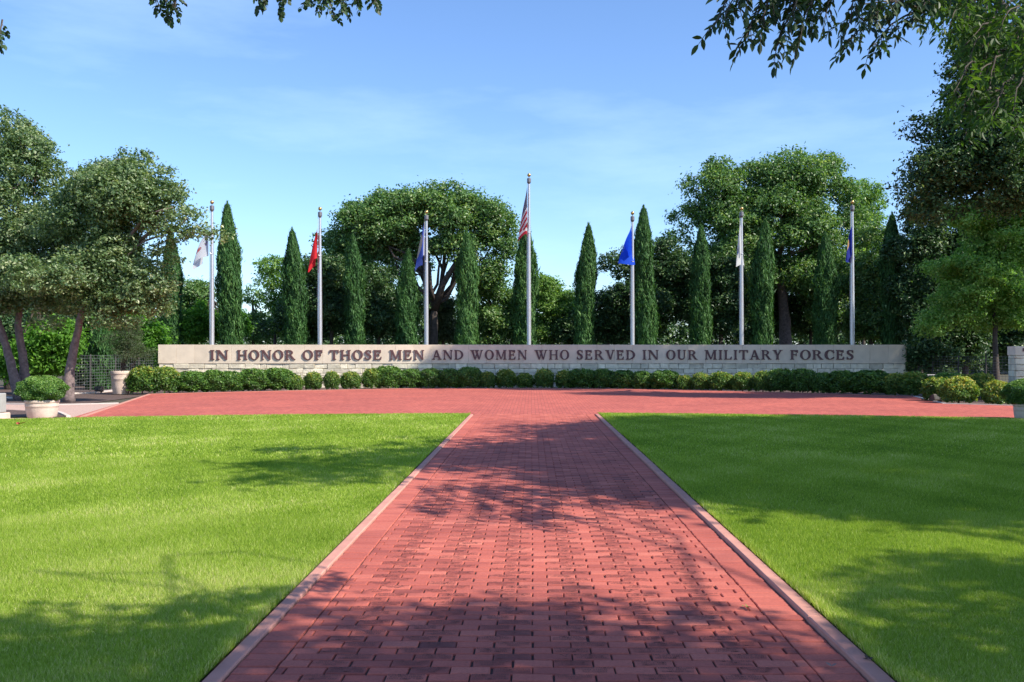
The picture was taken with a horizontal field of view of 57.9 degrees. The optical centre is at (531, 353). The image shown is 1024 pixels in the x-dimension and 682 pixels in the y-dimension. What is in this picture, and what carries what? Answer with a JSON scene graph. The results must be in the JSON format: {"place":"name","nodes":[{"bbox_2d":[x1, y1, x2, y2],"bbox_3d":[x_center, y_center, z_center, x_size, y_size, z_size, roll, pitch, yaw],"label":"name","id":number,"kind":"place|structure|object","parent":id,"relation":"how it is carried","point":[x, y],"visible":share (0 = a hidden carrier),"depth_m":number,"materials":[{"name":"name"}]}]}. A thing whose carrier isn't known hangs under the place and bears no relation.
{"place":"outdoors","nodes":[
{"label":"outdoors","id":0,"kind":"place"},
{"bbox_2d":[6,410,65,416],"bbox_3d":[-14.361,1.612,25.020,2.760,0.001,5.391,0,0,-33],"label":"mulch bed","id":1,"kind":"object","parent":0,"point":[17,413],"visible":0.5,"depth_m":24.75,"materials":[{"name":"brown soil"}]},
{"bbox_2d":[24,399,59,417],"bbox_3d":[-12.449,1.406,23.525,0.814,0.447,0.814,0,0,0],"label":"planter","id":2,"kind":"object","parent":1,"relation":"on","point":[47,408],"visible":0.86,"depth_m":23.21,"materials":[{"name":"stone"}]},
{"bbox_2d":[14,375,70,400],"bbox_3d":[-12.454,0.904,23.528,1.182,0.709,1.126,0,0,0],"label":"boxwood shrub","id":3,"kind":"object","parent":2,"relation":"in","point":[44,387],"visible":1,"depth_m":23.16,"materials":[{"name":"green plant"}]},
{"bbox_2d":[6,404,114,418],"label":"gravel path","id":4,"kind":"structure","parent":0,"point":[74,410],"depth_m":27.29,"materials":[{"name":"pink stone"}]},
{"bbox_2d":[0,412,470,681],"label":"lawn","id":5,"kind":"structure","parent":0,"point":[223,656],"depth_m":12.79,"materials":[{"name":"green plant"}]},
{"bbox_2d":[0,0,382,54],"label":"overhanging tree","id":6,"kind":"object","parent":5,"relation":"on","point":[262,6],"visible":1,"depth_m":6.51,"materials":[{"name":"green plant"}]},
{"bbox_2d":[0,357,1007,681],"bbox_3d":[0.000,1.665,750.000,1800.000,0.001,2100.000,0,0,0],"label":"ground","id":7,"kind":"structure","parent":0,"point":[428,455],"depth_m":8.74,"materials":[{"name":"beige concrete"}]},
{"bbox_2d":[56,312,120,385],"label":"tree","id":8,"kind":"object","parent":7,"relation":"on","point":[83,376],"visible":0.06,"depth_m":46.18,"materials":[{"name":"green plant"}]},
{"bbox_2d":[84,312,180,370],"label":"tree","id":9,"kind":"object","parent":7,"relation":"on","point":[155,334],"visible":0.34,"depth_m":46.41,"materials":[{"name":"green plant"}]},
{"bbox_2d":[159,233,184,344],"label":"cypress tree","id":10,"kind":"object","parent":7,"relation":"on","point":[174,320],"visible":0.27,"depth_m":50.70,"materials":[{"name":"green plant"}]},
{"bbox_2d":[182,275,215,343],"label":"tree","id":11,"kind":"object","parent":7,"relation":"on","point":[196,289],"visible":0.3,"depth_m":57.31,"materials":[{"name":"green plant"}]},
{"bbox_2d":[176,298,259,344],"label":"tree","id":12,"kind":"object","parent":7,"relation":"on","point":[194,323],"visible":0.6,"depth_m":51.44,"materials":[{"name":"green plant"}]},
{"bbox_2d":[214,200,245,344],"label":"cypress tree","id":13,"kind":"object","parent":7,"relation":"on","point":[228,287],"visible":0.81,"depth_m":49.55,"materials":[{"name":"green plant"}]},
{"bbox_2d":[243,283,282,344],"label":"tree","id":14,"kind":"object","parent":7,"relation":"on","point":[255,313],"visible":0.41,"depth_m":59.74,"materials":[{"name":"green plant"}]},
{"bbox_2d":[251,253,283,344],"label":"tree","id":15,"kind":"object","parent":7,"relation":"on","point":[265,270],"visible":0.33,"depth_m":57.62,"materials":[{"name":"green plant"}]},
{"bbox_2d":[280,226,309,344],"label":"cypress tree","id":16,"kind":"object","parent":7,"relation":"on","point":[293,274],"visible":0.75,"depth_m":49.61,"materials":[{"name":"green plant"}]},
{"bbox_2d":[249,297,342,344],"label":"tree","id":17,"kind":"object","parent":7,"relation":"on","point":[312,337],"visible":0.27,"depth_m":53.65,"materials":[{"name":"green plant"}]},
{"bbox_2d":[301,247,373,344],"bbox_3d":[-11.056,-2.197,53.180,5.509,7.732,4.717,0,0,0],"label":"tree","id":18,"kind":"object","parent":7,"relation":"on","point":[333,297],"visible":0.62,"depth_m":52.06,"materials":[{"name":"green plant"}]},
{"bbox_2d":[202,414,472,681],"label":"kerb","id":19,"kind":"structure","parent":7,"relation":"on","point":[224,669],"depth_m":6.19,"materials":[{"name":"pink concrete"}]},
{"bbox_2d":[342,233,367,344],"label":"cypress tree","id":20,"kind":"object","parent":7,"relation":"on","point":[354,280],"visible":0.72,"depth_m":50.69,"materials":[{"name":"green plant"}]},
{"bbox_2d":[339,261,431,344],"bbox_3d":[-8.317,-1.840,52.976,5.290,7.040,4.220,0,0,0],"label":"cedar tree","id":21,"kind":"object","parent":7,"relation":"on","point":[380,295],"visible":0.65,"depth_m":52.25,"materials":[{"name":"green plant"}]},
{"bbox_2d":[393,248,421,344],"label":"cypress tree","id":22,"kind":"object","parent":7,"relation":"on","point":[408,319],"visible":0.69,"depth_m":50.61,"materials":[{"name":"green plant"}]},
{"bbox_2d":[308,175,520,344],"bbox_3d":[-6.709,-4.515,55.742,12.940,12.290,7.272,0,0,0],"label":"broad tree","id":23,"kind":"object","parent":7,"relation":"on","point":[382,226],"visible":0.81,"depth_m":54.05,"materials":[{"name":"green plant"}]},
{"bbox_2d":[424,210,428,344],"bbox_3d":[-5.403,-2.879,47.600,0.400,8.959,0.400,0,0,0],"label":"flagpole","id":24,"kind":"object","parent":7,"relation":"on","point":[426,315],"visible":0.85,"depth_m":47.53,"materials":[{"name":"metal"}]},
{"bbox_2d":[418,294,456,344],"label":"tree","id":25,"kind":"object","parent":7,"relation":"on","point":[445,316],"visible":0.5,"depth_m":57.40,"materials":[{"name":"green plant"}]},
{"bbox_2d":[452,230,481,344],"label":"cypress tree","id":26,"kind":"object","parent":7,"relation":"on","point":[467,279],"visible":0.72,"depth_m":50.65,"materials":[{"name":"green plant"}]},
{"bbox_2d":[477,282,513,344],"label":"tree","id":27,"kind":"object","parent":7,"relation":"on","point":[491,319],"visible":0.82,"depth_m":56.41,"materials":[{"name":"green plant"}]},
{"bbox_2d":[494,283,513,344],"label":"tree","id":28,"kind":"object","parent":7,"relation":"on","point":[505,302],"visible":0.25,"depth_m":57.32,"materials":[{"name":"green plant"}]},
{"bbox_2d":[0,386,1011,404],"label":"mulch bed","id":29,"kind":"object","parent":7,"relation":"on","point":[94,397],"depth_m":36.89,"materials":[{"name":"brown soil"}]},
{"bbox_2d":[0,307,74,389],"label":"tree","id":30,"kind":"object","parent":29,"relation":"on","point":[9,328],"visible":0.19,"depth_m":41.40,"materials":[{"name":"green plant"}]},
{"bbox_2d":[0,104,85,399],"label":"live oak","id":31,"kind":"object","parent":29,"relation":"on","point":[17,138],"visible":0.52,"depth_m":32.02,"materials":[{"name":"green plant"}]},
{"bbox_2d":[0,308,99,386],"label":"tree","id":32,"kind":"object","parent":29,"relation":"on","point":[47,352],"visible":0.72,"depth_m":36.33,"materials":[{"name":"green plant"}]},
{"bbox_2d":[83,317,116,389],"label":"cypress tree","id":33,"kind":"object","parent":29,"relation":"on","point":[101,350],"visible":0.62,"depth_m":41.60,"materials":[{"name":"green plant"}]},
{"bbox_2d":[0,145,237,402],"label":"live oak","id":34,"kind":"object","parent":29,"relation":"on","point":[105,203],"visible":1,"depth_m":30.11,"materials":[{"name":"green plant"}]},
{"bbox_2d":[110,371,130,393],"bbox_3d":[-16.393,1.164,36.938,0.799,0.931,0.799,0,0,0],"label":"planter","id":35,"kind":"object","parent":29,"relation":"on","point":[119,386],"visible":0.88,"depth_m":36.63,"materials":[{"name":"stone"}]},
{"bbox_2d":[97,314,157,370],"bbox_3d":[-15.996,-0.378,36.976,2.250,2.431,1.772,0,0,0],"label":"olive shrub","id":36,"kind":"object","parent":35,"relation":"in","point":[125,348],"visible":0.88,"depth_m":36.80,"materials":[{"name":"green plant"}]},
{"bbox_2d":[124,363,155,393],"bbox_3d":[-15.577,1.020,37.041,1.412,1.282,1.389,0,0,-2],"label":"nandina shrub","id":37,"kind":"object","parent":29,"relation":"on","point":[140,378],"visible":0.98,"depth_m":36.66,"materials":[{"name":"green plant"}]},
{"bbox_2d":[150,365,181,393],"bbox_3d":[-14.828,1.061,37.387,1.367,1.199,1.281,0,0,-41],"label":"nandina shrub","id":38,"kind":"object","parent":29,"relation":"on","point":[163,377],"visible":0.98,"depth_m":37.05,"materials":[{"name":"green plant"}]},
{"bbox_2d":[171,370,210,392],"bbox_3d":[-13.974,1.166,38.096,1.684,0.990,1.815,0,0,12],"label":"boxwood shrub","id":39,"kind":"object","parent":29,"relation":"on","point":[194,381],"visible":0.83,"depth_m":37.54,"materials":[{"name":"green plant"}]},
{"bbox_2d":[209,200,213,344],"bbox_3d":[-15.526,-2.917,44.950,0.400,9.035,0.400,0,0,0],"label":"flagpole","id":40,"kind":"object","parent":29,"relation":"on","point":[211,305],"visible":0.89,"depth_m":44.88,"materials":[{"name":"metal"}]},
{"bbox_2d":[202,369,225,391],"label":"boxwood shrub","id":41,"kind":"object","parent":29,"relation":"on","point":[215,378],"visible":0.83,"depth_m":38.09,"materials":[{"name":"green plant"}]},
{"bbox_2d":[221,370,245,391],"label":"boxwood shrub","id":42,"kind":"object","parent":29,"relation":"on","point":[234,380],"visible":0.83,"depth_m":38.48,"materials":[{"name":"green plant"}]},
{"bbox_2d":[239,368,269,390],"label":"boxwood shrub","id":43,"kind":"object","parent":29,"relation":"on","point":[255,379],"visible":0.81,"depth_m":38.98,"materials":[{"name":"green plant"}]},
{"bbox_2d":[262,367,296,390],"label":"boxwood shrub","id":44,"kind":"object","parent":29,"relation":"on","point":[280,378],"visible":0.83,"depth_m":39.50,"materials":[{"name":"green plant"}]},
{"bbox_2d":[317,207,321,344],"bbox_3d":[-10.609,-2.874,46.400,0.400,8.949,0.400,0,0,0],"label":"flagpole","id":45,"kind":"object","parent":29,"relation":"on","point":[319,292],"visible":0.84,"depth_m":46.33,"materials":[{"name":"metal"}]},
{"bbox_2d":[340,371,363,388],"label":"nandina shrub","id":46,"kind":"object","parent":29,"relation":"on","point":[350,379],"visible":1,"depth_m":41.14,"materials":[{"name":"green plant"}]},
{"bbox_2d":[374,365,403,388],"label":"boxwood shrub","id":47,"kind":"object","parent":29,"relation":"on","point":[390,375],"visible":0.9,"depth_m":41.84,"materials":[{"name":"green plant"}]},
{"bbox_2d":[418,368,442,387],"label":"boxwood shrub","id":48,"kind":"object","parent":29,"relation":"on","point":[430,378],"visible":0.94,"depth_m":42.31,"materials":[{"name":"green plant"}]},
{"bbox_2d":[437,368,458,387],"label":"boxwood shrub","id":49,"kind":"object","parent":29,"relation":"on","point":[448,377],"visible":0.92,"depth_m":42.39,"materials":[{"name":"green plant"}]},
{"bbox_2d":[456,366,482,387],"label":"boxwood shrub","id":50,"kind":"object","parent":29,"relation":"on","point":[470,376],"visible":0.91,"depth_m":42.44,"materials":[{"name":"green plant"}]},
{"bbox_2d":[495,368,517,387],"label":"boxwood shrub","id":51,"kind":"object","parent":29,"relation":"on","point":[506,377],"visible":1,"depth_m":42.57,"materials":[{"name":"green plant"}]},
{"bbox_2d":[158,345,905,387],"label":"memorial wall","id":52,"kind":"structure","parent":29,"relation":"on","point":[304,360],"depth_m":43.96,"materials":[{"name":"stone"}]},
{"bbox_2d":[534,367,554,387],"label":"nandina shrub","id":53,"kind":"object","parent":29,"relation":"on","point":[543,378],"visible":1,"depth_m":42.54,"materials":[{"name":"green plant"}]},
{"bbox_2d":[567,368,595,387],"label":"boxwood shrub","id":54,"kind":"object","parent":29,"relation":"on","point":[582,377],"visible":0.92,"depth_m":42.04,"materials":[{"name":"green plant"}]},
{"bbox_2d":[591,368,613,388],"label":"boxwood shrub","id":55,"kind":"object","parent":29,"relation":"on","point":[600,376],"visible":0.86,"depth_m":41.91,"materials":[{"name":"green plant"}]},
{"bbox_2d":[608,369,634,388],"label":"boxwood shrub","id":56,"kind":"object","parent":29,"relation":"on","point":[621,379],"visible":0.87,"depth_m":41.56,"materials":[{"name":"green plant"}]},
{"bbox_2d":[649,369,679,389],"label":"boxwood shrub","id":57,"kind":"object","parent":29,"relation":"on","point":[664,379],"visible":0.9,"depth_m":40.73,"materials":[{"name":"green plant"}]},
{"bbox_2d":[707,370,732,390],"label":"nandina shrub","id":58,"kind":"object","parent":29,"relation":"on","point":[718,381],"visible":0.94,"depth_m":39.48,"materials":[{"name":"green plant"}]},
{"bbox_2d":[739,207,743,344],"bbox_3d":[10.534,-2.874,46.400,0.400,8.949,0.400,0,0,0],"label":"flagpole","id":59,"kind":"object","parent":29,"relation":"on","point":[741,312],"visible":0.85,"depth_m":46.33,"materials":[{"name":"metal"}]},
{"bbox_2d":[729,371,754,390],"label":"nandina shrub","id":60,"kind":"object","parent":29,"relation":"on","point":[740,380],"visible":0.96,"depth_m":38.97,"materials":[{"name":"green plant"}]},
{"bbox_2d":[765,368,793,391],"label":"boxwood shrub","id":61,"kind":"object","parent":29,"relation":"on","point":[778,379],"visible":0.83,"depth_m":38.08,"materials":[{"name":"green plant"}]},
{"bbox_2d":[788,368,815,392],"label":"boxwood shrub","id":62,"kind":"object","parent":29,"relation":"on","point":[798,380],"visible":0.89,"depth_m":37.49,"materials":[{"name":"green plant"}]},
{"bbox_2d":[808,372,832,392],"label":"boxwood shrub","id":63,"kind":"object","parent":29,"relation":"on","point":[819,380],"visible":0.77,"depth_m":37.05,"materials":[{"name":"green plant"}]},
{"bbox_2d":[824,369,858,393],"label":"boxwood shrub","id":64,"kind":"object","parent":29,"relation":"on","point":[840,381],"visible":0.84,"depth_m":36.56,"materials":[{"name":"green plant"}]},
{"bbox_2d":[850,200,854,344],"bbox_3d":[15.587,-2.917,44.950,0.400,9.035,0.400,0,0,0],"label":"flagpole","id":65,"kind":"object","parent":29,"relation":"on","point":[852,312],"visible":0.86,"depth_m":44.88,"materials":[{"name":"metal"}]},
{"bbox_2d":[847,369,888,394],"bbox_3d":[13.346,1.142,36.399,1.948,1.039,1.747,0,0,41],"label":"boxwood shrub","id":66,"kind":"object","parent":29,"relation":"on","point":[869,381],"visible":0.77,"depth_m":35.91,"materials":[{"name":"green plant"}]},
{"bbox_2d":[896,371,929,395],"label":"nandina shrub","id":67,"kind":"object","parent":29,"relation":"on","point":[911,383],"visible":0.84,"depth_m":34.68,"materials":[{"name":"green plant"}]},
{"bbox_2d":[919,376,944,399],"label":"nandina shrub","id":68,"kind":"object","parent":29,"relation":"on","point":[930,386],"visible":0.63,"depth_m":31.09,"materials":[{"name":"green plant"}]},
{"bbox_2d":[900,309,1001,374],"bbox_3d":[19.869,-0.452,44.074,5.113,4.247,3.695,0,0,0],"label":"shrub","id":69,"kind":"object","parent":29,"relation":"on","point":[920,351],"visible":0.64,"depth_m":43.32,"materials":[{"name":"green plant"}]},
{"bbox_2d":[880,0,1023,231],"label":"tall tree","id":70,"kind":"object","parent":29,"relation":"on","point":[944,172],"visible":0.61,"depth_m":30.45,"materials":[{"name":"green plant"}]},
{"bbox_2d":[908,355,1008,381],"bbox_3d":[19.284,0.870,41.806,0.098,1.560,6.098,0,0,-22],"label":"wire fence","id":71,"kind":"object","parent":29,"relation":"on","point":[985,364],"visible":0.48,"depth_m":40.55,"materials":[{"name":"grey metal"}]},
{"bbox_2d":[936,375,981,402],"bbox_3d":[13.808,1.164,29.892,1.282,0.976,1.272,0,0,0],"label":"nandina shrub","id":72,"kind":"object","parent":29,"relation":"on","point":[957,389],"visible":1,"depth_m":29.56,"materials":[{"name":"green plant"}]},
{"bbox_2d":[908,197,1023,379],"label":"young tree","id":73,"kind":"object","parent":29,"relation":"on","point":[979,273],"visible":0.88,"depth_m":39.85,"materials":[{"name":"green plant"}]},
{"bbox_2d":[981,380,1009,404],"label":"nandina shrub","id":74,"kind":"object","parent":29,"relation":"on","point":[990,392],"visible":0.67,"depth_m":28.83,"materials":[{"name":"green plant"}]},
{"bbox_2d":[985,308,1023,371],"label":"tree","id":75,"kind":"object","parent":29,"relation":"on","point":[1014,337],"visible":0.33,"depth_m":45.53,"materials":[{"name":"green plant"}]},
{"bbox_2d":[1007,346,1023,382],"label":"stone wall","id":76,"kind":"structure","parent":29,"relation":"on","point":[1015,362],"depth_m":33.53,"materials":[{"name":"stone"}]},
{"bbox_2d":[24,230,1007,373],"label":"wood","id":77,"kind":"object","parent":7,"relation":"on","point":[679,334],"visible":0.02,"depth_m":73.10,"materials":[{"name":"green plant"}]},
{"bbox_2d":[507,220,540,344],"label":"cypress tree","id":78,"kind":"object","parent":7,"relation":"on","point":[519,303],"visible":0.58,"depth_m":51.62,"materials":[{"name":"green plant"}]},
{"bbox_2d":[526,173,530,344],"bbox_3d":[-0.130,-3.870,48.000,0.400,10.940,0.400,0,0,0],"label":"flagpole","id":79,"kind":"object","parent":7,"relation":"on","point":[528,277],"visible":0.89,"depth_m":47.92,"materials":[{"name":"metal"}]},
{"bbox_2d":[536,272,574,344],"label":"tree","id":80,"kind":"object","parent":7,"relation":"on","point":[555,300],"visible":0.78,"depth_m":55.38,"materials":[{"name":"green plant"}]},
{"bbox_2d":[572,222,598,344],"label":"cypress tree","id":81,"kind":"object","parent":7,"relation":"on","point":[586,273],"visible":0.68,"depth_m":50.71,"materials":[{"name":"green plant"}]},
{"bbox_2d":[545,290,628,344],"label":"tree","id":82,"kind":"object","parent":7,"relation":"on","point":[564,327],"visible":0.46,"depth_m":54.52,"materials":[{"name":"green plant"}]},
{"bbox_2d":[630,211,634,344],"bbox_3d":[5.197,-2.854,47.600,0.400,8.907,0.400,0,0,0],"label":"flagpole","id":83,"kind":"object","parent":7,"relation":"on","point":[632,316],"visible":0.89,"depth_m":47.52,"materials":[{"name":"metal"}]},
{"bbox_2d":[596,234,691,341],"bbox_3d":[7.147,-2.642,53.787,6.980,8.626,5.138,0,0,0],"label":"broad tree","id":84,"kind":"object","parent":7,"relation":"on","point":[672,270],"visible":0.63,"depth_m":53.10,"materials":[{"name":"green plant"}]},
{"bbox_2d":[634,204,660,344],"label":"cypress tree","id":85,"kind":"object","parent":7,"relation":"on","point":[646,322],"visible":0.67,"depth_m":49.65,"materials":[{"name":"green plant"}]},
{"bbox_2d":[686,224,712,344],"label":"cypress tree","id":86,"kind":"object","parent":7,"relation":"on","point":[700,325],"visible":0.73,"depth_m":50.68,"materials":[{"name":"green plant"}]},
{"bbox_2d":[672,250,751,344],"bbox_3d":[10.673,-2.146,52.919,4.903,7.625,4.807,0,0,-22],"label":"tree","id":87,"kind":"object","parent":7,"relation":"on","point":[724,273],"visible":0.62,"depth_m":51.92,"materials":[{"name":"green plant"}]},
{"bbox_2d":[595,414,894,681],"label":"kerb","id":88,"kind":"structure","parent":7,"relation":"on","point":[850,653],"depth_m":6.15,"materials":[{"name":"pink concrete"}]},
{"bbox_2d":[748,218,777,344],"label":"cypress tree","id":89,"kind":"object","parent":7,"relation":"on","point":[762,271],"visible":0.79,"depth_m":50.63,"materials":[{"name":"green plant"}]},
{"bbox_2d":[730,280,802,344],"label":"tree","id":90,"kind":"object","parent":7,"relation":"on","point":[793,317],"visible":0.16,"depth_m":57.42,"materials":[{"name":"green plant"}]},
{"bbox_2d":[659,141,886,344],"bbox_3d":[14.322,-5.612,55.917,14.453,14.507,7.052,0,0,0],"label":"broad tree","id":91,"kind":"object","parent":7,"relation":"on","point":[792,193],"visible":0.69,"depth_m":54.78,"materials":[{"name":"green plant"}]},
{"bbox_2d":[786,268,849,344],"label":"tree","id":92,"kind":"object","parent":7,"relation":"on","point":[803,329],"visible":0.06,"depth_m":57.69,"materials":[{"name":"green plant"}]},
{"bbox_2d":[810,231,841,344],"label":"cypress tree","id":93,"kind":"object","parent":7,"relation":"on","point":[826,291],"visible":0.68,"depth_m":50.65,"materials":[{"name":"green plant"}]},
{"bbox_2d":[839,177,893,344],"bbox_3d":[22.178,-5.039,62.145,5.384,13.398,4.018,0,0,0],"label":"broad tree","id":94,"kind":"object","parent":7,"relation":"on","point":[874,198],"visible":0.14,"depth_m":61.41,"materials":[{"name":"green plant"}]},
{"bbox_2d":[836,219,903,344],"bbox_3d":[19.454,-2.995,53.021,4.039,9.315,3.777,0,0,0],"label":"tree","id":95,"kind":"object","parent":7,"relation":"on","point":[868,307],"visible":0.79,"depth_m":52.35,"materials":[{"name":"green plant"}]},
{"bbox_2d":[876,211,906,370],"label":"cypress tree","id":96,"kind":"object","parent":7,"relation":"on","point":[890,325],"visible":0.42,"depth_m":50.63,"materials":[{"name":"green plant"}]},
{"bbox_2d":[872,193,1023,372],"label":"broad tree","id":97,"kind":"object","parent":7,"relation":"on","point":[926,242],"visible":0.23,"depth_m":49.23,"materials":[{"name":"green plant"}]},
{"bbox_2d":[0,0,1021,344],"label":"sky","id":98,"kind":"structure","parent":0,"point":[605,104],"materials":[{"name":"blue"}]},
{"bbox_2d":[75,388,1013,417],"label":"plaza","id":99,"kind":"structure","parent":0,"point":[507,401],"depth_m":29.45,"materials":[{"name":"red brick"}]},
{"bbox_2d":[1013,403,1023,418],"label":"planter","id":100,"kind":"object","parent":99,"relation":"on","point":[1018,410],"visible":0.72,"depth_m":22.20,"materials":[{"name":"stone"}]},
{"bbox_2d":[999,378,1023,404],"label":"boxwood shrub","id":101,"kind":"object","parent":100,"relation":"on","point":[1012,392],"visible":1,"depth_m":22.16,"materials":[{"name":"green plant"}]},
{"bbox_2d":[224,414,866,681],"bbox_3d":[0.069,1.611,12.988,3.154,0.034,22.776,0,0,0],"label":"path","id":102,"kind":"structure","parent":0,"point":[494,446],"depth_m":6.27,"materials":[{"name":"red brick"}]},
{"bbox_2d":[598,412,1023,681],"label":"lawn","id":103,"kind":"structure","parent":0,"point":[775,422],"depth_m":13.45,"materials":[{"name":"green plant"}]},
{"bbox_2d":[691,0,1023,158],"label":"ash tree","id":104,"kind":"object","parent":103,"relation":"on","point":[1005,98],"visible":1,"depth_m":6.84,"materials":[{"name":"green plant"}]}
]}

